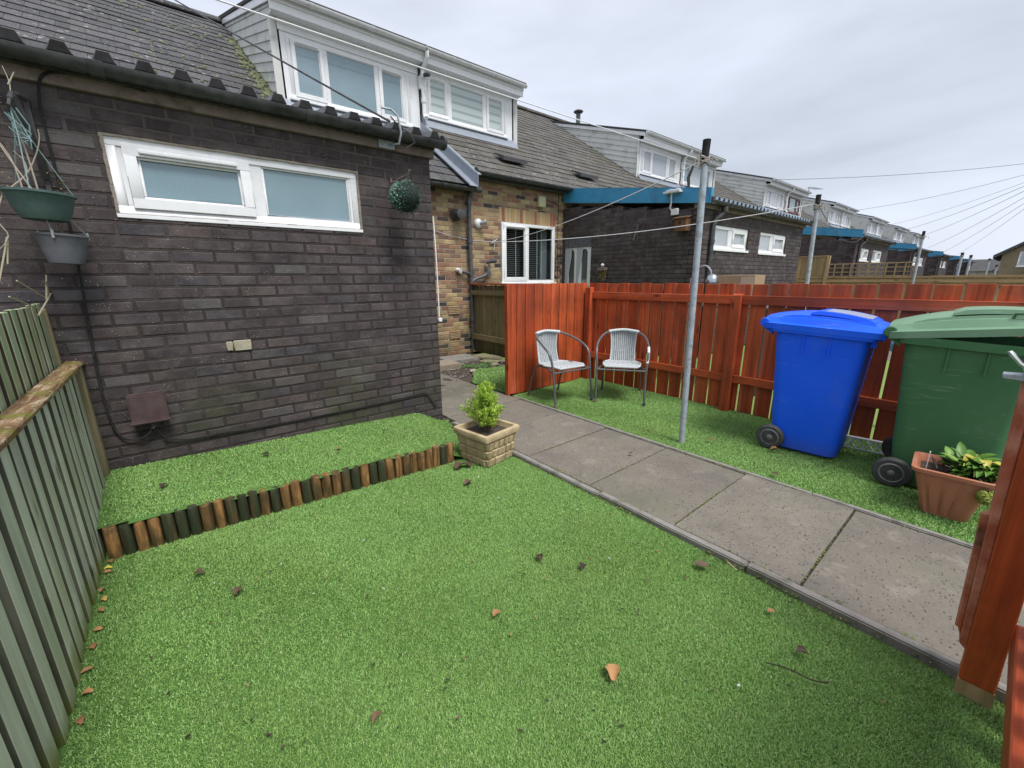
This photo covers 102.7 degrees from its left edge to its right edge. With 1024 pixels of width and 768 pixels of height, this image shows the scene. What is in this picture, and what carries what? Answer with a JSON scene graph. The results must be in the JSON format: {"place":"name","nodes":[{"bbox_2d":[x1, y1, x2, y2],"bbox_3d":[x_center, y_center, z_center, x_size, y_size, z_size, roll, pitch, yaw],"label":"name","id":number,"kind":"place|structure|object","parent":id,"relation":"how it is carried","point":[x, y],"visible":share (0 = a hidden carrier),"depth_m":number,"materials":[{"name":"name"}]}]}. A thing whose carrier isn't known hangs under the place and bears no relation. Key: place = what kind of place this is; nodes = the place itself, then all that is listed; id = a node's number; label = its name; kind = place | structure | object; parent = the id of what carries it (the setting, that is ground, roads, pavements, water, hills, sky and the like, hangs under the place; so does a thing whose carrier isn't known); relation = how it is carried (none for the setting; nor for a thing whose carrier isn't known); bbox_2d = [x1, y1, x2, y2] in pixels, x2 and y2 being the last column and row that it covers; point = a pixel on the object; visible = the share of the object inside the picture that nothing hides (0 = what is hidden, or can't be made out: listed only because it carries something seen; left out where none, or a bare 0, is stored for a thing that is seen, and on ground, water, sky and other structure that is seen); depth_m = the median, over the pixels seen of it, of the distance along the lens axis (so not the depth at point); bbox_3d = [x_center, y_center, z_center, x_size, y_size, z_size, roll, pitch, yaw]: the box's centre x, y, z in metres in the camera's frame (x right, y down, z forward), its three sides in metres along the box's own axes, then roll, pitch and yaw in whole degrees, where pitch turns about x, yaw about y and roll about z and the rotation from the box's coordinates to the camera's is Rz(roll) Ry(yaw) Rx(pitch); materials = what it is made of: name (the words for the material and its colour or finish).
{"place":"outdoors","nodes":[
{"label":"outdoors","id":0,"kind":"place"},
{"bbox_2d":[96,413,461,528],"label":"raised lawn","id":1,"kind":"structure","parent":0,"point":[141,518],"depth_m":2.68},
{"bbox_2d":[440,352,504,385],"bbox_3d":[-1.108,-0.222,6.410,2.440,0.062,1.890,-12,18,-38],"label":"soil bed","id":2,"kind":"object","parent":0,"point":[468,377],"visible":0.16,"depth_m":6.21,"materials":[{"name":"brown soil"}]},
{"bbox_2d":[440,359,461,371],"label":"stone slab","id":3,"kind":"structure","parent":2,"relation":"on","point":[446,364],"depth_m":6.42,"materials":[{"name":"beige stone"}]},
{"bbox_2d":[440,353,479,362],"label":"stone slab","id":4,"kind":"structure","parent":2,"relation":"on","point":[463,358],"depth_m":7.09,"materials":[{"name":"grey stone"}]},
{"bbox_2d":[444,359,503,379],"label":"pebbles","id":5,"kind":"object","parent":2,"relation":"on","point":[450,370],"visible":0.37,"depth_m":6.31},
{"bbox_2d":[471,354,501,359],"bbox_3d":[-0.467,-0.470,7.166,0.600,0.090,0.180,4,15,17],"label":"stone","id":6,"kind":"object","parent":2,"relation":"on","point":[487,356],"visible":0.8,"depth_m":7.09,"materials":[{"name":"beige stone"}]},
{"bbox_2d":[469,283,589,357],"bbox_3d":[0.130,-0.975,6.630,0.089,1.266,2.773,-12,18,-38],"label":"timber fence","id":7,"kind":"object","parent":2,"relation":"on","point":[489,335],"visible":0.34,"depth_m":7.27,"materials":[{"name":"brown wood"}]},
{"bbox_2d":[115,312,891,546],"bbox_3d":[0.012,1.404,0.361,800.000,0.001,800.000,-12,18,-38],"label":"ground","id":8,"kind":"structure","parent":0,"point":[478,352],"depth_m":2.87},
{"bbox_2d":[0,0,70,50],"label":"terraced house","id":9,"kind":"structure","parent":8,"relation":"on","point":[38,23],"depth_m":5.46,"materials":[{"name":"tile"}]},
{"bbox_2d":[0,303,110,767],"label":"timber fence","id":10,"kind":"object","parent":8,"relation":"on","point":[55,470],"visible":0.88,"depth_m":1.48,"materials":[{"name":"green wood"}]},
{"bbox_2d":[0,236,51,315],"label":"dead stems","id":11,"kind":"object","parent":10,"relation":"on","point":[1,269],"visible":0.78,"depth_m":2.02,"materials":[{"name":"beige plant"}]},
{"bbox_2d":[0,27,447,469],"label":"brick outhouse","id":12,"kind":"structure","parent":8,"relation":"on","point":[253,260],"depth_m":2.75,"materials":[{"name":"brick"}]},
{"bbox_2d":[6,90,52,190],"bbox_3d":[-2.421,-1.231,2.054,0.046,0.440,0.273,-9,17,-31],"label":"basket bracket","id":13,"kind":"object","parent":12,"relation":"attached to","point":[12,97],"visible":0.92,"depth_m":2.09,"materials":[{"name":"green plastic"}]},
{"bbox_2d":[0,106,77,222],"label":"hanging pot","id":14,"kind":"object","parent":13,"relation":"hanging from","point":[33,204],"visible":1,"depth_m":1.99,"materials":[{"name":"teal plastic"}]},
{"bbox_2d":[0,66,66,248],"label":"dead stems","id":15,"kind":"object","parent":14,"relation":"in","point":[15,167],"visible":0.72,"depth_m":2.00,"materials":[{"name":"beige plant"}]},
{"bbox_2d":[33,219,89,264],"bbox_3d":[-2.371,-0.789,2.156,0.202,0.310,0.202,-12,18,-38],"label":"hanging pot","id":16,"kind":"object","parent":14,"relation":"hanging from","point":[60,248],"visible":0.94,"depth_m":2.12,"materials":[{"name":"grey plastic"}]},
{"bbox_2d":[37,70,151,439],"bbox_3d":[-2.285,-0.658,2.442,0.511,2.058,0.035,-10,17,-33],"label":"cable","id":17,"kind":"object","parent":12,"relation":"attached to","point":[42,75],"visible":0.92,"depth_m":2.34,"materials":[{"name":"black plastic"}]},
{"bbox_2d":[125,390,170,428],"bbox_3d":[-2.321,0.174,2.620,0.200,0.239,0.070,-12,18,-38],"label":"junction box","id":18,"kind":"object","parent":12,"relation":"attached to","point":[150,408],"visible":1,"depth_m":2.60,"materials":[{"name":"brown plastic"}]},
{"bbox_2d":[103,135,362,232],"bbox_3d":[-1.774,-1.314,2.812,1.446,0.439,0.094,-12,18,-38],"label":"window","id":19,"kind":"structure","parent":12,"relation":"in","point":[149,178],"depth_m":2.70,"materials":[{"name":"plastic"}]},
{"bbox_2d":[156,392,436,439],"bbox_3d":[-1.530,0.241,3.333,2.064,0.343,0.035,-12,18,-38],"label":"cable","id":20,"kind":"object","parent":12,"relation":"attached to","point":[157,429],"visible":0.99,"depth_m":3.16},
{"bbox_2d":[378,106,414,149],"bbox_3d":[-0.905,-1.970,3.184,0.246,0.252,0.172,-12,18,-38],"label":"cable bracket","id":21,"kind":"object","parent":12,"relation":"attached to","point":[384,144],"visible":1,"depth_m":3.19,"materials":[{"name":"white plastic"}]},
{"bbox_2d":[175,0,390,122],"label":"overhead wire","id":22,"kind":"object","parent":21,"relation":"attached to","point":[345,96],"visible":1,"depth_m":3.80,"materials":[{"name":"black plastic"}]},
{"bbox_2d":[389,170,410,202],"bbox_3d":[-0.892,-1.573,3.267,0.273,0.214,0.036,13,19,41],"label":"basket bracket","id":23,"kind":"object","parent":12,"relation":"attached to","point":[398,179],"visible":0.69,"depth_m":3.26,"materials":[{"name":"black metal"}]},
{"bbox_2d":[388,179,421,214],"bbox_3d":[-0.837,-1.467,3.223,0.264,0.264,0.267,-12,18,-38],"label":"topiary ball","id":24,"kind":"object","parent":23,"relation":"hanging from","point":[405,197],"visible":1,"depth_m":3.15,"materials":[{"name":"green plant"}]},
{"bbox_2d":[433,216,439,316],"bbox_3d":[-0.691,-1.058,3.736,0.023,0.880,0.013,6,16,23],"label":"cable","id":25,"kind":"object","parent":12,"relation":"attached to","point":[436,266],"visible":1,"depth_m":3.73,"materials":[{"name":"plastic"}]},
{"bbox_2d":[69,0,481,356],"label":"terraced house","id":26,"kind":"structure","parent":8,"relation":"on","point":[374,82],"depth_m":6.93,"materials":[{"name":"tile"}]},
{"bbox_2d":[120,0,272,98],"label":"roof moss","id":27,"kind":"object","parent":26,"relation":"on","point":[261,82],"visible":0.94,"depth_m":7.07,"materials":[{"name":"green plant"}]},
{"bbox_2d":[285,34,414,127],"bbox_3d":[-2.712,-5.151,7.081,2.140,0.905,0.095,-12,18,-38],"label":"window","id":28,"kind":"structure","parent":26,"relation":"in","point":[372,85],"depth_m":7.00,"materials":[{"name":"plastic"}]},
{"bbox_2d":[418,46,630,351],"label":"terraced house","id":29,"kind":"structure","parent":8,"relation":"on","point":[524,176],"depth_m":8.22,"materials":[{"name":"brick"}]},
{"bbox_2d":[216,0,697,158],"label":"overhead wire","id":30,"kind":"object","parent":29,"relation":"attached to","point":[237,6],"visible":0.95,"depth_m":7.22,"materials":[{"name":"plastic"}]},
{"bbox_2d":[425,75,508,138],"bbox_3d":[-0.897,-5.708,8.485,2.050,0.775,0.095,-12,18,-38],"label":"window","id":31,"kind":"structure","parent":29,"relation":"in","point":[448,102],"depth_m":8.44,"materials":[{"name":"plastic"}]},
{"bbox_2d":[500,222,556,283],"bbox_3d":[0.347,-2.614,8.287,1.490,1.150,0.115,-12,18,-38],"label":"window","id":32,"kind":"structure","parent":29,"relation":"in","point":[503,225],"depth_m":8.18,"materials":[{"name":"plastic"}]},
{"bbox_2d":[517,104,692,208],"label":"terraced house","id":33,"kind":"structure","parent":8,"relation":"on","point":[619,160],"depth_m":12.65,"materials":[{"name":"tile"}]},
{"bbox_2d":[639,147,677,183],"bbox_3d":[4.679,-6.867,12.932,2.140,0.735,0.095,-12,18,-38],"label":"window","id":34,"kind":"structure","parent":33,"relation":"in","point":[654,164],"depth_m":12.89,"materials":[{"name":"plastic"}]},
{"bbox_2d":[680,146,739,202],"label":"terraced house","id":35,"kind":"structure","parent":8,"relation":"on","point":[687,161],"depth_m":14.31,"materials":[{"name":"white plastic"}]},
{"bbox_2d":[684,162,711,186],"bbox_3d":[6.496,-7.254,14.379,2.050,0.735,0.095,-12,18,-38],"label":"window","id":36,"kind":"structure","parent":35,"relation":"in","point":[695,176],"depth_m":14.30,"materials":[{"name":"plastic"}]},
{"bbox_2d":[776,164,1018,179],"bbox_3d":[15.601,-8.336,15.691,16.362,1.315,0.014,-2,15,-7],"label":"overhead wire","id":37,"kind":"object","parent":35,"relation":"attached to","point":[890,175],"visible":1,"depth_m":15.61,"materials":[{"name":"black metal"}]},
{"bbox_2d":[714,169,809,237],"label":"terraced house","id":38,"kind":"structure","parent":8,"relation":"on","point":[754,190],"depth_m":18.53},
{"bbox_2d":[764,189,783,210],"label":"window","id":39,"kind":"structure","parent":38,"relation":"in","point":[774,200],"depth_m":18.81,"materials":[{"name":"plastic"}]},
{"bbox_2d":[769,183,826,238],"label":"terraced house","id":40,"kind":"structure","parent":8,"relation":"on","point":[795,196],"depth_m":20.25,"materials":[{"name":"brick"}]},
{"bbox_2d":[784,195,800,214],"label":"window","id":41,"kind":"structure","parent":40,"relation":"in","point":[793,202],"depth_m":20.36,"materials":[{"name":"white plastic"}]},
{"bbox_2d":[801,197,849,227],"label":"terraced house","id":42,"kind":"structure","parent":8,"relation":"on","point":[832,212],"depth_m":24.34,"materials":[{"name":"plastic"}]},
{"bbox_2d":[829,210,840,225],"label":"window","id":43,"kind":"structure","parent":42,"relation":"in","point":[834,217],"depth_m":24.72,"materials":[{"name":"plastic"}]},
{"bbox_2d":[831,204,858,228],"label":"terraced house","id":44,"kind":"structure","parent":8,"relation":"on","point":[846,217],"depth_m":26.09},
{"bbox_2d":[840,214,850,227],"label":"window","id":45,"kind":"structure","parent":44,"relation":"in","point":[846,219],"depth_m":26.30,"materials":[{"name":"plastic"}]},
{"bbox_2d":[799,226,896,311],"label":"brick outhouse","id":46,"kind":"structure","parent":8,"relation":"on","point":[866,248],"depth_m":12.98,"materials":[{"name":"brick"}]},
{"bbox_2d":[859,248,868,261],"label":"window","id":47,"kind":"structure","parent":46,"relation":"in","point":[864,252],"depth_m":13.26,"materials":[{"name":"plastic"}]},
{"bbox_2d":[871,250,881,262],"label":"window","id":48,"kind":"structure","parent":46,"relation":"in","point":[876,255],"depth_m":14.38,"materials":[{"name":"plastic"}]},
{"bbox_2d":[850,213,882,235],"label":"terraced house","id":49,"kind":"structure","parent":8,"relation":"on","point":[867,223],"depth_m":30.17,"materials":[{"name":"grey paint"}]},
{"bbox_2d":[871,218,889,238],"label":"terraced house","id":50,"kind":"structure","parent":8,"relation":"on","point":[879,229],"depth_m":32.04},
{"bbox_2d":[838,239,932,282],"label":"brick outhouse","id":51,"kind":"structure","parent":8,"relation":"on","point":[910,254],"depth_m":18.69,"materials":[{"name":"brick"}]},
{"bbox_2d":[881,224,905,242],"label":"terraced house","id":52,"kind":"structure","parent":8,"relation":"on","point":[890,232],"depth_m":35.98,"materials":[{"name":"grey paint"}]},
{"bbox_2d":[795,255,1023,336],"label":"timber fence","id":53,"kind":"object","parent":8,"relation":"on","point":[822,264],"visible":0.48,"depth_m":10.29,"materials":[{"name":"brown wood"}]},
{"bbox_2d":[903,231,921,243],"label":"terraced house","id":54,"kind":"structure","parent":8,"relation":"on","point":[910,237],"depth_m":41.81,"materials":[{"name":"grey paint"}]},
{"bbox_2d":[911,231,928,283],"bbox_3d":[9.256,-2.264,9.465,0.114,2.402,0.170,-12,18,-38],"label":"clothes pole","id":55,"kind":"object","parent":8,"relation":"on","point":[922,237],"visible":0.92,"depth_m":9.30,"materials":[{"name":"grey metal"}]},
{"bbox_2d":[889,248,952,275],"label":"brick outhouse","id":56,"kind":"structure","parent":8,"relation":"on","point":[937,264],"depth_m":24.52,"materials":[{"name":"brick"}]},
{"bbox_2d":[928,255,965,274],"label":"brick outhouse","id":57,"kind":"structure","parent":8,"relation":"on","point":[952,266],"depth_m":30.31,"materials":[{"name":"brick"}]},
{"bbox_2d":[949,258,974,274],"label":"brick outhouse","id":58,"kind":"structure","parent":8,"relation":"on","point":[963,268],"depth_m":36.22,"materials":[{"name":"brick"}]},
{"bbox_2d":[963,259,999,274],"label":"distant house","id":59,"kind":"structure","parent":8,"relation":"on","point":[978,267],"depth_m":45.13,"materials":[{"name":"grey tile"}]},
{"bbox_2d":[993,242,1023,274],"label":"stone house","id":60,"kind":"structure","parent":8,"relation":"on","point":[1011,259],"depth_m":28.01,"materials":[{"name":"beige stone"}]},
{"bbox_2d":[1015,252,1023,266],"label":"window","id":61,"kind":"structure","parent":60,"relation":"in","point":[1020,263],"depth_m":27.71,"materials":[{"name":"plastic"}]},
{"bbox_2d":[471,366,563,392],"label":"back lawn","id":62,"kind":"structure","parent":0,"point":[498,381],"depth_m":5.59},
{"bbox_2d":[58,456,1004,767],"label":"lawn","id":63,"kind":"structure","parent":0,"point":[396,690],"depth_m":1.52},
{"bbox_2d":[102,442,453,558],"bbox_3d":[-1.278,0.681,2.670,1.999,0.200,0.068,-10,17,-34],"label":"log edging","id":64,"kind":"object","parent":63,"relation":"on","point":[435,456],"visible":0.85,"depth_m":2.47,"materials":[{"name":"brown wood"}]},
{"bbox_2d":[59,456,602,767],"bbox_3d":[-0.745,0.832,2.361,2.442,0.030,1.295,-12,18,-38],"label":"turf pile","id":65,"kind":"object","parent":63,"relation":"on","point":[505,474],"visible":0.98,"depth_m":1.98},
{"bbox_2d":[453,418,519,466],"bbox_3d":[-0.201,0.460,3.264,0.382,0.268,0.382,12,19,40],"label":"stone planter","id":66,"kind":"object","parent":63,"relation":"on","point":[481,446],"visible":0.97,"depth_m":3.16,"materials":[{"name":"stone"}]},
{"bbox_2d":[460,380,505,430],"bbox_3d":[-0.179,0.169,3.191,0.341,0.417,0.378,-12,18,-38],"label":"dwarf conifer","id":67,"kind":"object","parent":66,"relation":"on","point":[486,410],"visible":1,"depth_m":3.15,"materials":[{"name":"green plant"}]},
{"bbox_2d":[91,387,912,759],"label":"litter crumbs","id":68,"kind":"object","parent":63,"relation":"on","point":[461,589],"visible":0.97,"depth_m":1.74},
{"bbox_2d":[605,663,620,682],"bbox_3d":[0.363,1.016,1.457,0.060,0.031,0.060,-7,16,-24],"label":"fallen leaf","id":69,"kind":"object","parent":63,"relation":"on","point":[613,669],"visible":1,"depth_m":1.46,"materials":[{"name":"orange plant"}]},
{"bbox_2d":[454,402,1007,662],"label":"moss tufts","id":70,"kind":"object","parent":63,"relation":"on","point":[904,634],"visible":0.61,"depth_m":2.14,"materials":[{"name":"green plant"}]},
{"bbox_2d":[766,662,828,682],"bbox_3d":[1.012,1.028,1.455,0.189,0.009,0.015,7,16,25],"label":"twig","id":71,"kind":"object","parent":63,"relation":"on","point":[798,673],"visible":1,"depth_m":1.45,"materials":[{"name":"brown wood"}]},
{"bbox_2d":[953,372,1023,767],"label":"wooden gate","id":72,"kind":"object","parent":63,"relation":"on","point":[991,633],"visible":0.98,"depth_m":1.29,"materials":[{"name":"red wood"}]},
{"bbox_2d":[1002,351,1023,380],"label":"gate latch","id":73,"kind":"object","parent":72,"relation":"attached to","point":[1015,358],"visible":1,"depth_m":1.18,"materials":[{"name":"metal"}]},
{"bbox_2d":[168,0,1023,259],"label":"sky","id":74,"kind":"structure","parent":0,"point":[805,91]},
{"bbox_2d":[480,345,889,438],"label":"neighbour lawn","id":75,"kind":"structure","parent":0,"point":[880,397],"depth_m":5.35,"materials":[{"name":"green plant"}]},
{"bbox_2d":[562,187,812,355],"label":"brick outhouse","id":76,"kind":"structure","parent":75,"relation":"on","point":[768,245],"depth_m":7.65,"materials":[{"name":"brick"}]},
{"bbox_2d":[565,246,590,285],"bbox_3d":[1.412,-2.009,8.812,0.070,2.200,0.730,-12,18,-38],"label":"door","id":77,"kind":"structure","parent":76,"relation":"in","point":[584,275],"depth_m":8.62,"materials":[{"name":"plastic"}]},
{"bbox_2d":[597,263,607,280],"bbox_3d":[1.774,-2.203,8.070,0.121,0.340,0.192,-12,18,-38],"label":"wall planter","id":78,"kind":"object","parent":76,"relation":"attached to","point":[602,269],"visible":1,"depth_m":8.07,"materials":[{"name":"brown plant"}]},
{"bbox_2d":[663,188,682,215],"bbox_3d":[2.646,-3.000,6.761,0.138,0.402,0.280,-12,18,-38],"label":"wall lamp","id":79,"kind":"object","parent":76,"relation":"attached to","point":[675,211],"depth_m":6.75,"materials":[{"name":"plastic"}]},
{"bbox_2d":[673,215,692,231],"bbox_3d":[2.770,-2.618,6.668,0.190,0.245,0.240,-12,18,-38],"label":"bird box","id":80,"kind":"object","parent":76,"relation":"attached to","point":[682,221],"visible":0.99,"depth_m":6.62,"materials":[{"name":"brown wood"}]},
{"bbox_2d":[713,225,748,252],"bbox_3d":[3.884,-2.572,7.308,1.442,0.412,0.115,-12,18,-38],"label":"window","id":81,"kind":"structure","parent":76,"relation":"in","point":[728,239],"depth_m":7.29,"materials":[{"name":"plastic"}]},
{"bbox_2d":[757,232,785,255],"bbox_3d":[5.381,-2.886,8.501,1.482,0.422,0.115,-12,18,-38],"label":"window","id":82,"kind":"structure","parent":76,"relation":"in","point":[770,244],"depth_m":8.48,"materials":[{"name":"plastic"}]},
{"bbox_2d":[681,265,717,378],"bbox_3d":[2.490,-0.783,5.452,0.170,1.542,0.378,-12,18,-38],"label":"arc lamp","id":83,"kind":"object","parent":75,"relation":"on","point":[710,277],"visible":0.72,"depth_m":5.24,"materials":[{"name":"silver metal"}]},
{"bbox_2d":[669,303,786,395],"bbox_3d":[2.795,-0.512,5.386,0.700,1.045,1.200,-12,18,-38],"label":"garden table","id":84,"kind":"object","parent":75,"relation":"on","point":[761,342],"visible":0.1,"depth_m":4.80,"materials":[{"name":"brown wood"}]},
{"bbox_2d":[717,275,764,305],"bbox_3d":[2.852,-1.179,5.134,0.302,0.362,0.442,-12,18,-38],"label":"cardboard box","id":85,"kind":"object","parent":84,"relation":"on","point":[747,279],"visible":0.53,"depth_m":4.98,"materials":[{"name":"brown cardboard"}]},
{"bbox_2d":[805,194,826,309],"bbox_3d":[3.766,-1.138,5.265,0.130,2.402,0.131,7,16,27],"label":"clothes pole","id":86,"kind":"object","parent":75,"relation":"on","point":[817,205],"visible":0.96,"depth_m":5.08,"materials":[{"name":"grey metal"}]},
{"bbox_2d":[504,204,813,241],"bbox_3d":[1.717,-2.422,6.349,4.879,0.228,0.010,9,17,33],"label":"clothes line","id":87,"kind":"object","parent":86,"relation":"attached to","point":[666,228],"visible":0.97,"depth_m":5.98,"materials":[{"name":"fabric"}]},
{"bbox_2d":[440,373,1023,684],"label":"path","id":88,"kind":"structure","parent":0,"point":[898,578],"depth_m":2.32,"materials":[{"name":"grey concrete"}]},
{"bbox_2d":[452,396,1006,702],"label":"kerb","id":89,"kind":"structure","parent":88,"relation":"on","point":[941,662],"depth_m":2.03,"materials":[{"name":"grey concrete"}]},
{"bbox_2d":[512,377,993,543],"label":"side lawn","id":90,"kind":"structure","parent":0,"point":[914,510],"depth_m":3.26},
{"bbox_2d":[504,283,586,395],"bbox_3d":[0.458,-0.604,5.177,1.378,1.304,0.075,-12,18,-38],"label":"red fence","id":91,"kind":"object","parent":90,"relation":"on","point":[530,310],"visible":0.86,"depth_m":5.03,"materials":[{"name":"brown wood"}]},
{"bbox_2d":[527,329,592,408],"bbox_3d":[0.536,-0.210,4.699,0.580,0.784,0.595,-9,17,-31],"label":"garden chair","id":92,"kind":"object","parent":90,"relation":"on","point":[546,343],"visible":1,"depth_m":4.77,"materials":[{"name":"grey plastic"}]},
{"bbox_2d":[594,328,649,405],"bbox_3d":[1.266,-0.223,4.724,0.582,0.784,0.595,4,15,15],"label":"garden chair","id":93,"kind":"object","parent":90,"relation":"on","point":[623,343],"visible":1,"depth_m":4.85,"materials":[{"name":"wicker"}]},
{"bbox_2d":[678,138,717,442],"bbox_3d":[1.411,-0.601,3.255,0.160,2.402,0.156,-5,15,-16],"label":"clothes pole","id":94,"kind":"object","parent":90,"relation":"on","point":[704,163],"visible":0.98,"depth_m":3.16,"materials":[{"name":"grey metal"}]},
{"bbox_2d":[495,162,699,241],"bbox_3d":[0.540,-2.135,5.341,0.008,0.201,5.083,-6,15,-19],"label":"clothes line","id":95,"kind":"object","parent":94,"relation":"attached to","point":[611,203],"visible":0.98,"depth_m":4.03,"materials":[{"name":"fabric"}]},
{"bbox_2d":[582,283,1023,443],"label":"red fence","id":96,"kind":"object","parent":90,"relation":"on","point":[724,377],"visible":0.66,"depth_m":4.08,"materials":[{"name":"brown wood"}]},
{"bbox_2d":[756,308,890,457],"bbox_3d":[2.438,-0.030,3.284,0.616,1.115,0.766,-14,19,-42],"label":"wheelie bin","id":97,"kind":"object","parent":90,"relation":"on","point":[823,359],"visible":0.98,"depth_m":3.08,"materials":[{"name":"blue plastic"}]},
{"bbox_2d":[843,435,883,454],"bbox_3d":[2.832,0.483,3.248,0.398,0.109,0.033,11,19,39],"label":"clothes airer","id":98,"kind":"object","parent":90,"relation":"on","point":[872,441],"visible":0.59,"depth_m":3.26,"materials":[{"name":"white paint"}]},
{"bbox_2d":[871,306,1023,487],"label":"wheelie bin","id":99,"kind":"object","parent":90,"relation":"on","point":[956,388],"visible":0.97,"depth_m":2.46,"materials":[{"name":"green plastic"}]},
{"bbox_2d":[911,451,996,522],"bbox_3d":[2.568,0.620,2.410,0.330,0.287,0.350,-14,19,-42],"label":"terracotta planter","id":100,"kind":"object","parent":90,"relation":"on","point":[943,493],"visible":0.75,"depth_m":2.34,"materials":[{"name":"ceramic"}]},
{"bbox_2d":[932,442,1001,482],"bbox_3d":[2.628,0.453,2.331,0.294,0.156,0.304,-7,16,-24],"label":"leafy plant","id":101,"kind":"object","parent":100,"relation":"on","point":[961,460],"visible":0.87,"depth_m":2.32,"materials":[{"name":"green plant"}]},
{"bbox_2d":[975,479,992,505],"bbox_3d":[2.544,0.591,2.196,0.094,0.125,0.085,-12,18,-38],"label":"seed head","id":102,"kind":"object","parent":100,"relation":"hanging from","point":[984,497],"visible":0.77,"depth_m":2.19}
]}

